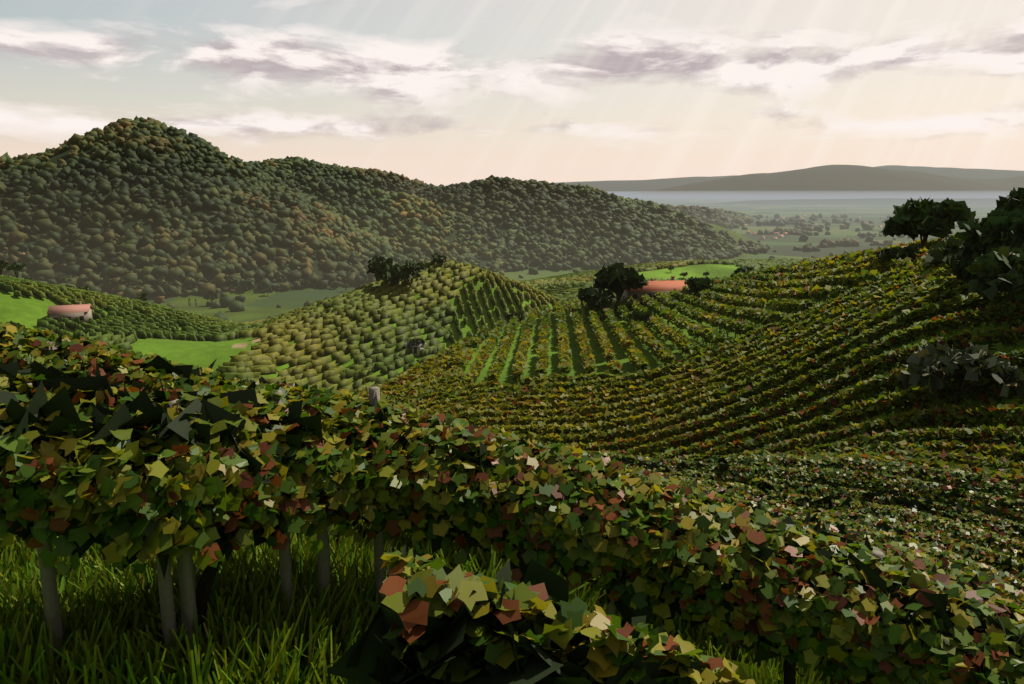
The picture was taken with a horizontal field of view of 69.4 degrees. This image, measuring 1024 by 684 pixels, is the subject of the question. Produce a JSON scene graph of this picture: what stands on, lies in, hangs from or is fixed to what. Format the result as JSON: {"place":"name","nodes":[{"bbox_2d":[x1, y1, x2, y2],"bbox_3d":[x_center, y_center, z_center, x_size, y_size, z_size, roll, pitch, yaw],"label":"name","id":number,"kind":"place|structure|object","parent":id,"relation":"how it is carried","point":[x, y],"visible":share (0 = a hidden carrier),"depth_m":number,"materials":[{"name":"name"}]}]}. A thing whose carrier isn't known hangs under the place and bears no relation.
{"place":"outdoors","nodes":[
{"label":"outdoors","id":0,"kind":"place"},
{"bbox_2d":[0,127,1023,683],"bbox_3d":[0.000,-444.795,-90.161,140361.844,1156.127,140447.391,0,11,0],"label":"terrain","id":1,"kind":"structure","parent":0,"point":[856,191],"depth_m":1123.04,"materials":[{"name":"green plant"}]},
{"bbox_2d":[0,519,836,683],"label":"grass","id":2,"kind":"structure","parent":1,"relation":"on","point":[248,623],"depth_m":5.27,"materials":[{"name":"green plant"}]},
{"bbox_2d":[0,116,978,321],"bbox_3d":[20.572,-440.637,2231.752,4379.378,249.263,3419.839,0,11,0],"label":"forest","id":3,"kind":"object","parent":1,"relation":"on","point":[262,188],"visible":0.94,"depth_m":1054.60,"materials":[{"name":"green plant"}]},
{"bbox_2d":[23,205,981,355],"bbox_3d":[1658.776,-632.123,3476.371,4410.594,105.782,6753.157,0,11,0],"label":"house walls","id":4,"kind":"structure","parent":1,"relation":"on","point":[88,315],"depth_m":220.83,"materials":[{"name":"beige paint"}]},
{"bbox_2d":[23,205,989,346],"bbox_3d":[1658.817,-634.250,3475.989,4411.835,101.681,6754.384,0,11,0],"label":"house roofs","id":5,"kind":"structure","parent":4,"relation":"on","point":[665,285],"depth_m":218.60,"materials":[{"name":"tile"}]},
{"bbox_2d":[54,206,979,353],"bbox_3d":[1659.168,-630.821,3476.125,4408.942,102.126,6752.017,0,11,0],"label":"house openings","id":6,"kind":"object","parent":4,"relation":"in","point":[635,296],"visible":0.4,"depth_m":221.51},
{"bbox_2d":[0,233,1023,683],"bbox_3d":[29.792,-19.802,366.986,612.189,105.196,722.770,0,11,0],"label":"vine","id":7,"kind":"object","parent":1,"relation":"on","point":[612,409],"depth_m":58.77,"materials":[{"name":"green plant"}]},
{"bbox_2d":[0,322,1023,683],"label":"vine leaves","id":8,"kind":"object","parent":7,"relation":"on","point":[128,510],"visible":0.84,"depth_m":5.04,"materials":[{"name":"green plant"}]},
{"bbox_2d":[0,232,1023,405],"bbox_3d":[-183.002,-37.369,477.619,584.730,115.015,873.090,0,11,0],"label":"tree trunks","id":9,"kind":"object","parent":1,"relation":"on","point":[923,240],"visible":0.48,"depth_m":86.65,"materials":[{"name":"brown plant"}]},
{"bbox_2d":[0,187,1023,397],"bbox_3d":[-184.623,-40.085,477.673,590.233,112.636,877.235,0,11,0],"label":"trees","id":10,"kind":"object","parent":9,"relation":"on","point":[984,256],"visible":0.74,"depth_m":56.68,"materials":[{"name":"green plant"}]},
{"bbox_2d":[17,272,1014,682],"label":"vine posts","id":11,"kind":"object","parent":1,"relation":"on","point":[165,590],"visible":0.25,"depth_m":4.92,"materials":[{"name":"wood"}]},
{"bbox_2d":[0,0,1023,185],"label":"sky","id":12,"kind":"structure","parent":0,"point":[435,92],"materials":[{"name":"white"}]}
]}

